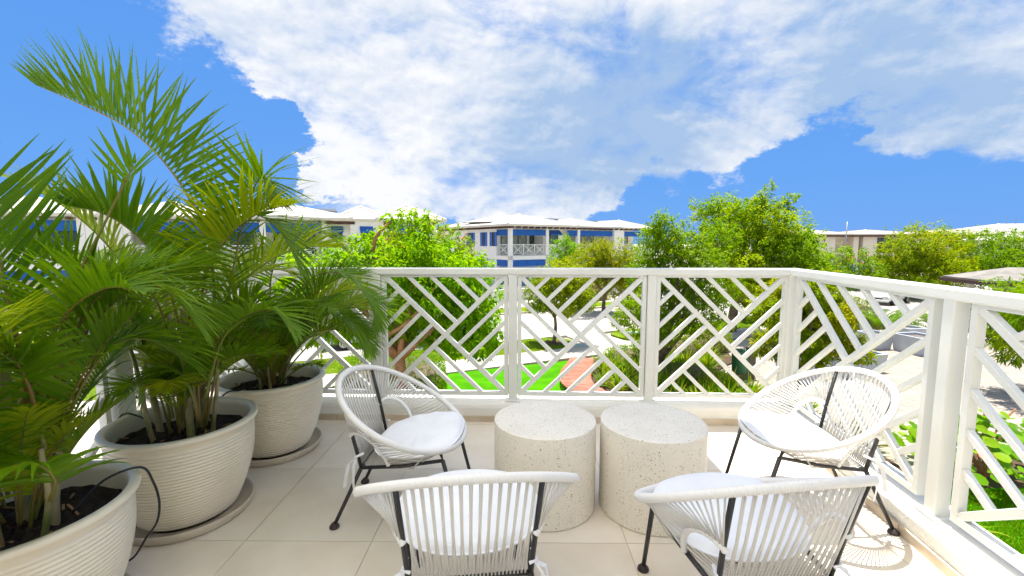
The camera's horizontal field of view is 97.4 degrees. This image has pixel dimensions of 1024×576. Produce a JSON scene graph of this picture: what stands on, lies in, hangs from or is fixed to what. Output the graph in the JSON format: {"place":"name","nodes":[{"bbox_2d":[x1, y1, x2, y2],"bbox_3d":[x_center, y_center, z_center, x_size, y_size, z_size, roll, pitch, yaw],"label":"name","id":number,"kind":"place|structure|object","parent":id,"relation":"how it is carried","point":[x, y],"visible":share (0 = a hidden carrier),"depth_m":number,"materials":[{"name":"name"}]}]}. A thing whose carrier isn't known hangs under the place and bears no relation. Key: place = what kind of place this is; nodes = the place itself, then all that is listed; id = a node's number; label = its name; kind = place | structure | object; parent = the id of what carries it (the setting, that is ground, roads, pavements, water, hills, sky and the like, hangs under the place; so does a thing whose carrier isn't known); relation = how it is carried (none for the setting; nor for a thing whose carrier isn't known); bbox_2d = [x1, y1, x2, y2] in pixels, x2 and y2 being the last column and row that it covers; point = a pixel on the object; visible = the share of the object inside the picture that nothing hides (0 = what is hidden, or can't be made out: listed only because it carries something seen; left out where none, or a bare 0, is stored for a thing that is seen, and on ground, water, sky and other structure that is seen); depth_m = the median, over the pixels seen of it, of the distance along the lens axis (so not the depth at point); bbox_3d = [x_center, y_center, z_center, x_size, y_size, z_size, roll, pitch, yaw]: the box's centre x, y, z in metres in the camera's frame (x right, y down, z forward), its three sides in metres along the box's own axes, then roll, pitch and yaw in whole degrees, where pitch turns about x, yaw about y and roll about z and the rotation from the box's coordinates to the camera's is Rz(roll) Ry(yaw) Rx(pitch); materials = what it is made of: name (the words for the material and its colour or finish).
{"place":"outdoors","nodes":[
{"label":"outdoors","id":0,"kind":"place"},
{"bbox_2d":[71,422,101,459],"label":"driveway","id":1,"kind":"structure","parent":0,"point":[86,441],"depth_m":10.81,"materials":[{"name":"concrete"}]},
{"bbox_2d":[19,288,761,332],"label":"pavement","id":2,"kind":"structure","parent":0,"point":[608,300],"depth_m":35.79,"materials":[{"name":"concrete"}]},
{"bbox_2d":[72,326,766,419],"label":"pavement","id":3,"kind":"structure","parent":0,"point":[544,356],"depth_m":18.17,"materials":[{"name":"white concrete"}]},
{"bbox_2d":[78,319,770,401],"bbox_3d":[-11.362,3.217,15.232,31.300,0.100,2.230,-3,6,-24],"label":"verge","id":4,"kind":"structure","parent":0,"point":[338,364],"depth_m":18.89,"materials":[{"name":"green plant"}]},
{"bbox_2d":[522,256,598,342],"bbox_3d":[2.146,0.592,20.529,3.710,4.179,2.640,2,6,16],"label":"street tree","id":5,"kind":"object","parent":4,"relation":"on","point":[551,285],"visible":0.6,"depth_m":20.11,"materials":[{"name":"green plant"}]},
{"bbox_2d":[12,290,865,377],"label":"road","id":6,"kind":"structure","parent":0,"point":[583,321],"depth_m":26.28,"materials":[{"name":"grey asphalt"}]},
{"bbox_2d":[323,330,420,350],"bbox_3d":[-6.583,1.931,21.214,4.462,1.420,2.000,-3,6,-24],"label":"parked car","id":7,"kind":"object","parent":6,"relation":"on","point":[340,347],"visible":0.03,"depth_m":19.90,"materials":[{"name":"silver metal"}]},
{"bbox_2d":[490,315,582,335],"bbox_3d":[0.963,2.124,26.341,4.300,0.014,6.100,-3,6,-24],"label":"crossing","id":8,"kind":"object","parent":6,"relation":"on","point":[533,323],"visible":0.41,"depth_m":25.64,"materials":[{"name":"white paint"}]},
{"bbox_2d":[290,289,858,362],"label":"kerb","id":9,"kind":"structure","parent":6,"relation":"on","point":[605,332],"depth_m":22.64,"materials":[{"name":"concrete"}]},
{"bbox_2d":[441,361,567,392],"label":"lawn","id":10,"kind":"structure","parent":0,"point":[541,383],"depth_m":15.62,"materials":[{"name":"green plant"}]},
{"bbox_2d":[559,357,606,391],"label":"brick path","id":11,"kind":"structure","parent":10,"relation":"on","point":[575,373],"depth_m":15.02,"materials":[{"name":"red brick"}]},
{"bbox_2d":[0,0,1023,243],"label":"sky","id":12,"kind":"structure","parent":0,"point":[889,114],"materials":[{"name":"blue"}]},
{"bbox_2d":[500,275,535,288],"bbox_3d":[1.542,-0.202,38.732,5.150,2.119,2.230,-5,8,-40],"label":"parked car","id":13,"kind":"object","parent":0,"point":[524,285],"visible":0.04,"depth_m":37.26,"materials":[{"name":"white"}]},
{"bbox_2d":[148,244,986,487],"bbox_3d":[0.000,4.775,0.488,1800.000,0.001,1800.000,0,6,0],"label":"ground","id":14,"kind":"structure","parent":0,"point":[886,454],"depth_m":10.54,"materials":[{"name":"green plant"}]},
{"bbox_2d":[0,196,222,310],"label":"villa","id":15,"kind":"object","parent":14,"relation":"on","point":[86,230],"visible":0.06,"depth_m":27.75,"materials":[{"name":"white paint"}]},
{"bbox_2d":[16,231,76,262],"bbox_3d":[-29.035,-2.759,28.447,3.600,2.300,0.068,-3,6,-24],"label":"sliding door","id":16,"kind":"structure","parent":15,"relation":"in","point":[68,232],"depth_m":28.59,"materials":[{"name":"grey"}]},
{"bbox_2d":[193,204,446,301],"bbox_3d":[-15.148,-2.974,37.679,16.607,7.849,12.620,-3,6,-24],"label":"villa","id":17,"kind":"object","parent":14,"relation":"on","point":[359,220],"visible":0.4,"depth_m":32.88,"materials":[{"name":"white paint"}]},
{"bbox_2d":[230,230,255,259],"bbox_3d":[-19.091,-3.124,32.019,1.628,2.300,0.068,-3,6,-24],"label":"sliding door","id":18,"kind":"structure","parent":17,"relation":"in","point":[245,233],"depth_m":31.97,"materials":[{"name":"grey glass"}]},
{"bbox_2d":[273,228,315,258],"bbox_3d":[-16.069,-3.261,33.357,2.787,2.300,0.068,-3,6,-24],"label":"sliding door","id":19,"kind":"structure","parent":17,"relation":"in","point":[275,228],"depth_m":33.63,"materials":[{"name":"grey"}]},
{"bbox_2d":[375,215,488,294],"bbox_3d":[-4.195,-0.455,21.779,5.840,6.228,3.836,-3,7,-27],"label":"flame tree","id":20,"kind":"object","parent":14,"relation":"on","point":[465,245],"visible":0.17,"depth_m":21.34,"materials":[{"name":"green leaf"},{"name":"red-brown bark"}]},
{"bbox_2d":[439,214,652,289],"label":"villa","id":21,"kind":"object","parent":14,"relation":"on","point":[515,241],"visible":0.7,"depth_m":45.55,"materials":[{"name":"white stucco"},{"name":"blue fabric"},{"name":"white paint"}]},
{"bbox_2d":[500,235,526,254],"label":"sliding door","id":22,"kind":"structure","parent":21,"relation":"in","point":[517,239],"depth_m":45.05,"materials":[{"name":"grey glass"}]},
{"bbox_2d":[549,234,557,243],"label":"window","id":23,"kind":"structure","parent":21,"relation":"in","point":[552,237],"depth_m":45.69,"materials":[{"name":"grey glass"}]},
{"bbox_2d":[567,236,593,252],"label":"sliding door","id":24,"kind":"structure","parent":21,"relation":"in","point":[585,238],"depth_m":50.11,"materials":[{"name":"grey glass"}]},
{"bbox_2d":[475,286,633,301],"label":"garden wall","id":25,"kind":"structure","parent":14,"relation":"on","point":[493,294],"depth_m":36.36,"materials":[{"name":"white paint"}]},
{"bbox_2d":[546,232,585,301],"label":"bushy tree","id":26,"kind":"object","parent":14,"relation":"on","point":[566,252],"visible":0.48,"depth_m":31.05,"materials":[{"name":"green plant"}]},
{"bbox_2d":[581,282,611,300],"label":"hedge","id":27,"kind":"object","parent":14,"relation":"on","point":[597,291],"visible":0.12,"depth_m":36.03,"materials":[{"name":"green plant"}]},
{"bbox_2d":[562,236,648,310],"bbox_3d":[6.320,-0.834,30.126,6.395,5.265,4.514,0,6,0],"label":"bushy tree","id":28,"kind":"object","parent":14,"relation":"on","point":[602,259],"visible":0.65,"depth_m":29.52,"materials":[{"name":"green plant"}]},
{"bbox_2d":[710,278,768,318],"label":"bushy tree","id":29,"kind":"object","parent":14,"relation":"on","point":[743,303],"visible":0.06,"depth_m":27.55,"materials":[{"name":"green plant"}]},
{"bbox_2d":[591,351,901,471],"bbox_3d":[6.050,3.311,14.512,6.900,0.060,12.200,0,6,0],"label":"planting bed","id":30,"kind":"object","parent":14,"relation":"on","point":[727,359],"depth_m":15.59,"materials":[{"name":"green plant"}]},
{"bbox_2d":[592,363,616,384],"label":"spider lily","id":31,"kind":"object","parent":30,"relation":"on","point":[598,378],"visible":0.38,"depth_m":15.07,"materials":[{"name":"green plant"}]},
{"bbox_2d":[589,352,624,373],"bbox_3d":[3.358,2.696,16.451,1.547,0.788,1.658,4,7,35],"label":"spider lily","id":32,"kind":"object","parent":30,"relation":"on","point":[600,365],"visible":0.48,"depth_m":16.43,"materials":[{"name":"green plant"}]},
{"bbox_2d":[598,354,626,375],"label":"spider lily","id":33,"kind":"object","parent":30,"relation":"on","point":[609,368],"visible":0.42,"depth_m":16.08,"materials":[{"name":"green plant"}]},
{"bbox_2d":[601,369,630,391],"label":"spider lily","id":34,"kind":"object","parent":30,"relation":"on","point":[615,384],"visible":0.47,"depth_m":14.31,"materials":[{"name":"green plant"}]},
{"bbox_2d":[600,366,638,384],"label":"spider lily","id":35,"kind":"object","parent":30,"relation":"on","point":[625,373],"visible":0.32,"depth_m":14.79,"materials":[{"name":"green plant"}]},
{"bbox_2d":[602,343,638,368],"bbox_3d":[4.604,2.650,17.548,2.550,0.909,1.771,-2,6,-20],"label":"flowering shrub","id":36,"kind":"object","parent":30,"relation":"on","point":[629,351],"visible":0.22,"depth_m":17.23,"materials":[{"name":"green plant"}]},
{"bbox_2d":[612,363,636,382],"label":"spider lily","id":37,"kind":"object","parent":30,"relation":"on","point":[623,369],"visible":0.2,"depth_m":15.26,"materials":[{"name":"green plant"}]},
{"bbox_2d":[657,367,668,389],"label":"spider lily","id":38,"kind":"object","parent":30,"relation":"on","point":[659,384],"visible":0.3,"depth_m":14.31,"materials":[{"name":"green plant"}]},
{"bbox_2d":[658,372,691,390],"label":"spider lily","id":39,"kind":"object","parent":30,"relation":"on","point":[676,381],"visible":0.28,"depth_m":14.03,"materials":[{"name":"green plant"}]},
{"bbox_2d":[662,375,693,391],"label":"spider lily","id":40,"kind":"object","parent":30,"relation":"on","point":[681,385],"visible":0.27,"depth_m":13.62,"materials":[{"name":"green plant"}]},
{"bbox_2d":[610,207,752,363],"bbox_3d":[5.808,0.287,15.342,5.061,5.993,4.080,0,6,0],"label":"street tree","id":41,"kind":"object","parent":30,"relation":"on","point":[677,253],"visible":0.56,"depth_m":14.66,"materials":[{"name":"green plant"}]},
{"bbox_2d":[669,366,700,387],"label":"spider lily","id":42,"kind":"object","parent":30,"relation":"on","point":[687,380],"visible":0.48,"depth_m":14.62,"materials":[{"name":"green plant"}]},
{"bbox_2d":[669,335,702,361],"bbox_3d":[6.599,2.471,18.546,2.779,1.076,1.787,-2,6,-20],"label":"hedge","id":43,"kind":"object","parent":30,"relation":"on","point":[689,347],"visible":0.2,"depth_m":18.12,"materials":[{"name":"green plant"}]},
{"bbox_2d":[658,358,715,384],"bbox_3d":[5.796,2.892,15.778,2.755,0.798,1.952,0,6,0],"label":"hedge","id":44,"kind":"object","parent":30,"relation":"on","point":[698,369],"visible":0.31,"depth_m":15.34,"materials":[{"name":"green plant"}]},
{"bbox_2d":[683,327,732,355],"bbox_3d":[8.499,2.316,19.635,3.390,1.169,1.590,-5,8,-40],"label":"hedge","id":45,"kind":"object","parent":30,"relation":"on","point":[720,347],"visible":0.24,"depth_m":19.15,"materials":[{"name":"green plant"}]},
{"bbox_2d":[695,369,727,387],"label":"spider lily","id":46,"kind":"object","parent":30,"relation":"on","point":[716,376],"visible":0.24,"depth_m":14.26,"materials":[{"name":"green plant"}]},
{"bbox_2d":[701,354,724,366],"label":"spider lily","id":47,"kind":"object","parent":30,"relation":"on","point":[705,358],"visible":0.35,"depth_m":16.64,"materials":[{"name":"green plant"}]},
{"bbox_2d":[697,376,734,392],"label":"spider lily","id":48,"kind":"object","parent":30,"relation":"on","point":[712,388],"visible":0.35,"depth_m":13.57,"materials":[{"name":"green plant"}]},
{"bbox_2d":[707,372,736,390],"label":"spider lily","id":49,"kind":"object","parent":30,"relation":"on","point":[725,383],"visible":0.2,"depth_m":13.91,"materials":[{"name":"green plant"}]},
{"bbox_2d":[715,367,755,390],"bbox_3d":[6.851,2.895,13.938,1.391,0.903,1.406,5,7,38],"label":"spider lily","id":50,"kind":"object","parent":30,"relation":"on","point":[731,380],"visible":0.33,"depth_m":13.80,"materials":[{"name":"green plant"}]},
{"bbox_2d":[741,371,764,392],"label":"spider lily","id":51,"kind":"object","parent":30,"relation":"on","point":[752,387],"visible":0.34,"depth_m":13.84,"materials":[{"name":"green plant"}]},
{"bbox_2d":[742,265,881,392],"bbox_3d":[6.980,1.553,11.027,3.525,4.280,2.545,0,6,0],"label":"courtyard tree","id":52,"kind":"object","parent":30,"relation":"on","point":[820,343],"visible":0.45,"depth_m":10.44,"materials":[{"name":"green plant"}]},
{"bbox_2d":[687,179,834,331],"bbox_3d":[12.545,-1.462,22.925,8.043,8.082,5.877,0,6,0],"label":"raintree","id":53,"kind":"object","parent":14,"relation":"on","point":[771,240],"visible":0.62,"depth_m":21.69,"materials":[{"name":"green plant"}]},
{"bbox_2d":[818,253,854,293],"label":"bushy tree","id":54,"kind":"object","parent":14,"relation":"on","point":[839,268],"visible":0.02,"depth_m":27.00,"materials":[{"name":"green plant"}]},
{"bbox_2d":[807,294,876,329],"bbox_3d":[18.601,1.321,25.663,3.459,1.960,3.024,0,6,0],"label":"round hedge","id":55,"kind":"object","parent":14,"relation":"on","point":[858,299],"visible":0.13,"depth_m":24.77,"materials":[{"name":"green plant"}]},
{"bbox_2d":[814,241,891,294],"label":"flame tree","id":56,"kind":"object","parent":14,"relation":"on","point":[864,268],"visible":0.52,"depth_m":32.63,"materials":[{"name":"plant"}]},
{"bbox_2d":[865,309,925,322],"bbox_3d":[20.026,1.556,23.499,2.678,1.139,2.794,0,6,0],"label":"cycad","id":57,"kind":"object","parent":14,"relation":"on","point":[900,315],"visible":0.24,"depth_m":23.16,"materials":[{"name":"green plant"}]},
{"bbox_2d":[897,273,938,299],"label":"tree","id":58,"kind":"object","parent":14,"relation":"on","point":[920,280],"visible":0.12,"depth_m":36.20,"materials":[{"name":"green plant"}]},
{"bbox_2d":[865,219,981,288],"bbox_3d":[35.530,-2.234,38.319,9.897,7.341,6.062,-2,6,-16],"label":"round tree","id":59,"kind":"object","parent":14,"relation":"on","point":[938,260],"visible":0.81,"depth_m":37.73,"materials":[{"name":"green plant"}]},
{"bbox_2d":[933,224,1023,290],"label":"leafy tree","id":60,"kind":"object","parent":14,"relation":"on","point":[1010,256],"visible":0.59,"depth_m":39.01,"materials":[{"name":"green plant"}]},
{"bbox_2d":[956,233,1023,259],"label":"house","id":61,"kind":"structure","parent":14,"relation":"on","point":[989,245],"depth_m":67.55,"materials":[{"name":"beige paint"}]},
{"bbox_2d":[958,215,1023,232],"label":"apartment building","id":62,"kind":"structure","parent":14,"relation":"on","point":[1005,227],"depth_m":76.30,"materials":[{"name":"beige paint"}]},
{"bbox_2d":[970,273,1023,370],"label":"mango tree","id":63,"kind":"object","parent":14,"relation":"on","point":[1012,320],"visible":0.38,"depth_m":13.57,"materials":[{"name":"plant"}]},
{"bbox_2d":[566,333,624,344],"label":"crossing path","id":64,"kind":"structure","parent":0,"point":[595,338],"depth_m":22.10,"materials":[{"name":"concrete"}]},
{"bbox_2d":[480,288,849,313],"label":"verge","id":65,"kind":"structure","parent":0,"point":[597,305],"depth_m":33.47,"materials":[{"name":"green plant"}]},
{"bbox_2d":[611,318,778,340],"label":"verge","id":66,"kind":"structure","parent":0,"point":[618,336],"depth_m":24.57,"materials":[{"name":"green plant"}]},
{"bbox_2d":[721,338,1023,445],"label":"paved court","id":67,"kind":"object","parent":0,"point":[996,395],"visible":0.15,"depth_m":14.81,"materials":[{"name":"grey concrete"}]},
{"bbox_2d":[732,346,755,379],"bbox_3d":[8.049,2.615,15.658,0.790,1.150,0.576,2,6,21],"label":"litter bin","id":68,"kind":"object","parent":67,"relation":"on","point":[741,370],"visible":0.51,"depth_m":15.57,"materials":[{"name":"green metal"}]},
{"bbox_2d":[775,358,830,384],"bbox_3d":[10.100,2.840,15.670,1.200,0.700,1.200,-2,6,-15],"label":"planter","id":69,"kind":"object","parent":67,"relation":"on","point":[811,376],"visible":0.09,"depth_m":15.12,"materials":[{"name":"concrete"}]},
{"bbox_2d":[831,351,861,378],"bbox_3d":[11.600,2.779,16.267,1.200,0.700,1.200,-2,6,-15],"label":"planter","id":70,"kind":"object","parent":67,"relation":"on","point":[835,362],"visible":0.07,"depth_m":15.75,"materials":[{"name":"concrete"}]},
{"bbox_2d":[855,330,892,349],"bbox_3d":[16.350,2.352,20.345,1.000,0.720,1.000,-1,6,-8],"label":"planter","id":71,"kind":"object","parent":67,"relation":"on","point":[886,344],"visible":0.35,"depth_m":19.97,"materials":[{"name":"concrete"}]},
{"bbox_2d":[851,309,900,329],"bbox_3d":[18.498,1.601,22.877,2.208,1.174,2.163,5,8,41],"label":"cycad","id":72,"kind":"object","parent":71,"relation":"in","point":[876,322],"visible":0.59,"depth_m":22.85,"materials":[{"name":"green plant"}]},
{"bbox_2d":[860,351,888,369],"bbox_3d":[13.000,2.718,16.864,1.200,0.700,1.200,-2,6,-15],"label":"planter","id":73,"kind":"object","parent":67,"relation":"on","point":[880,360],"visible":0.14,"depth_m":16.36,"materials":[{"name":"concrete"}]},
{"bbox_2d":[892,332,925,355],"bbox_3d":[17.500,2.414,19.447,1.250,0.780,1.250,-1,6,-8],"label":"planter","id":74,"kind":"object","parent":67,"relation":"on","point":[901,341],"visible":0.51,"depth_m":19.55,"materials":[{"name":"concrete"}]},
{"bbox_2d":[899,325,926,333],"bbox_3d":[18.900,2.215,21.537,1.100,0.750,1.100,-1,6,-8],"label":"planter","id":75,"kind":"object","parent":67,"relation":"on","point":[909,328],"visible":0.35,"depth_m":21.02,"materials":[{"name":"concrete"}]},
{"bbox_2d":[768,228,1017,269],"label":"apartment building","id":76,"kind":"structure","parent":0,"point":[856,239],"depth_m":73.19,"materials":[{"name":"grey paint"}]},
{"bbox_2d":[876,238,892,250],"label":"sliding door","id":77,"kind":"structure","parent":76,"relation":"in","point":[879,240],"depth_m":74.31,"materials":[{"name":"grey glass"}]},
{"bbox_2d":[865,283,991,327],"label":"side road","id":78,"kind":"structure","parent":0,"point":[912,303],"depth_m":34.11,"materials":[{"name":"grey asphalt"}]},
{"bbox_2d":[865,291,908,305],"bbox_3d":[29.584,0.478,35.422,4.462,1.420,2.000,-4,7,-33],"label":"parked car","id":79,"kind":"object","parent":78,"relation":"on","point":[881,297],"visible":0.39,"depth_m":34.18,"materials":[{"name":"white metal"}]},
{"bbox_2d":[939,267,1023,327],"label":"pavilion","id":80,"kind":"structure","parent":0,"point":[970,279],"depth_m":23.42,"materials":[{"name":"white paint"}]},
{"bbox_2d":[950,488,1023,554],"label":"front lawn","id":81,"kind":"structure","parent":0,"point":[993,498],"depth_m":8.00,"materials":[{"name":"green plant"}]},
{"bbox_2d":[953,453,1023,487],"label":"bed","id":82,"kind":"object","parent":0,"point":[1018,483],"depth_m":9.08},
{"bbox_2d":[892,408,1023,495],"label":"sea grape","id":83,"kind":"object","parent":82,"relation":"on","point":[1004,455],"visible":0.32,"depth_m":8.81,"materials":[{"name":"green plant"}]},
{"bbox_2d":[1009,418,1023,432],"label":"sea grape","id":84,"kind":"object","parent":82,"relation":"on","point":[1017,426],"visible":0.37,"depth_m":10.37,"materials":[{"name":"green plant"}]},
{"bbox_3d":[0.000,1.514,-3.012,14.400,7.200,12.100,0,6,0],"label":"house","id":85,"kind":"object","parent":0,"visible":0},
{"bbox_2d":[125,420,944,575],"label":"balcony floor","id":86,"kind":"structure","parent":85,"relation":"attached to","point":[281,522],"depth_m":1.99,"materials":[{"name":"beige tile"}]},
{"bbox_2d":[0,460,140,575],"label":"plant pot","id":87,"kind":"object","parent":86,"relation":"on","point":[93,534],"visible":0.91,"depth_m":1.43,"materials":[{"name":"beige ceramic"}]},
{"bbox_2d":[71,466,160,561],"bbox_3d":[-1.430,0.883,1.692,0.210,0.494,0.299,-2,6,-22],"label":"irrigation hose","id":88,"kind":"object","parent":87,"relation":"on","point":[119,472],"visible":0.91,"depth_m":1.65,"materials":[{"name":"black rubber"}]},
{"bbox_2d":[0,118,238,547],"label":"areca palm","id":89,"kind":"object","parent":87,"relation":"in","point":[39,424],"visible":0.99,"depth_m":1.34,"materials":[{"name":"green plant"}]},
{"bbox_2d":[94,396,257,545],"bbox_3d":[-1.560,0.850,2.158,0.623,0.470,0.623,4,7,33],"label":"plant pot","id":90,"kind":"object","parent":86,"relation":"on","point":[200,477],"visible":0.72,"depth_m":1.99,"materials":[{"name":"beige ceramic"}]},
{"bbox_2d":[117,413,154,425],"bbox_3d":[-1.823,0.765,2.168,0.205,0.328,0.076,-3,7,-30],"label":"irrigation hose","id":91,"kind":"object","parent":90,"relation":"in","point":[141,417],"visible":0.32,"depth_m":2.17,"materials":[{"name":"black rubber"}]},
{"bbox_2d":[0,26,349,442],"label":"areca palm","id":92,"kind":"object","parent":90,"relation":"in","point":[164,372],"visible":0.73,"depth_m":1.91,"materials":[{"name":"green plant"}]},
{"bbox_2d":[214,363,325,466],"bbox_3d":[-1.500,0.781,2.834,0.623,0.470,0.623,0,6,0],"label":"plant pot","id":93,"kind":"object","parent":86,"relation":"on","point":[286,417],"visible":0.61,"depth_m":2.67,"materials":[{"name":"beige ceramic"}]},
{"bbox_2d":[120,210,412,389],"bbox_3d":[-1.449,0.093,2.766,1.568,1.117,1.548,0,6,0],"label":"areca palm","id":94,"kind":"object","parent":93,"relation":"in","point":[271,325],"visible":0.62,"depth_m":2.64,"materials":[{"name":"green plant"}]},
{"bbox_2d":[329,364,470,530],"bbox_3d":[-0.512,0.737,2.207,0.630,0.685,0.730,0,6,2],"label":"cord chair","id":95,"kind":"object","parent":86,"relation":"on","point":[422,438],"visible":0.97,"depth_m":2.14,"materials":[{"name":"white plastic"}]},
{"bbox_2d":[353,469,578,575],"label":"cord chair","id":96,"kind":"object","parent":86,"relation":"on","point":[476,513],"visible":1,"depth_m":1.33,"materials":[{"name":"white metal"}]},
{"bbox_2d":[494,401,595,531],"bbox_3d":[0.163,0.859,2.249,0.500,0.434,0.500,-2,6,-17],"label":"drum table","id":97,"kind":"object","parent":86,"relation":"on","point":[552,436],"visible":0.79,"depth_m":2.06,"materials":[{"name":"stone"}]},
{"bbox_2d":[599,403,707,536],"bbox_3d":[0.685,0.862,2.214,0.500,0.434,0.500,-3,7,-30],"label":"drum table","id":98,"kind":"object","parent":86,"relation":"on","point":[642,445],"visible":0.82,"depth_m":2.04,"materials":[{"name":"stone"}]},
{"bbox_2d":[318,394,1023,575],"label":"kerb wall","id":99,"kind":"structure","parent":86,"relation":"on","point":[949,548],"depth_m":2.46,"materials":[{"name":"paint"}]},
{"bbox_2d":[0,267,1023,572],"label":"balcony railing","id":100,"kind":"object","parent":99,"relation":"on","point":[938,415],"visible":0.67,"depth_m":2.90,"materials":[{"name":"white paint"}]},
{"bbox_2d":[633,472,879,575],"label":"cord chair","id":101,"kind":"object","parent":86,"relation":"on","point":[738,521],"visible":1,"depth_m":1.31,"materials":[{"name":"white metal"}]},
{"bbox_2d":[725,366,899,536],"bbox_3d":[1.437,0.737,2.204,0.630,0.685,0.730,1,6,6],"label":"cord chair","id":102,"kind":"object","parent":86,"relation":"on","point":[814,446],"visible":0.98,"depth_m":2.14,"materials":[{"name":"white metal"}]},
{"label":"hedge bed","id":103,"kind":"structure","parent":0,"visible":0},
{"bbox_2d":[255,207,503,388],"bbox_3d":[-3.315,0.856,11.342,6.703,5.692,3.988,0,6,0],"label":"red bark tree","id":104,"kind":"object","parent":103,"relation":"on","point":[427,253],"visible":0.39,"depth_m":10.52,"materials":[{"name":"green plant"}]},
{"bbox_2d":[332,348,447,389],"bbox_3d":[-3.753,2.764,14.257,3.425,1.387,2.716,-1,6,-10],"label":"box hedge","id":105,"kind":"object","parent":103,"relation":"on","point":[425,369],"visible":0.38,"depth_m":13.77,"materials":[{"name":"green plant"}]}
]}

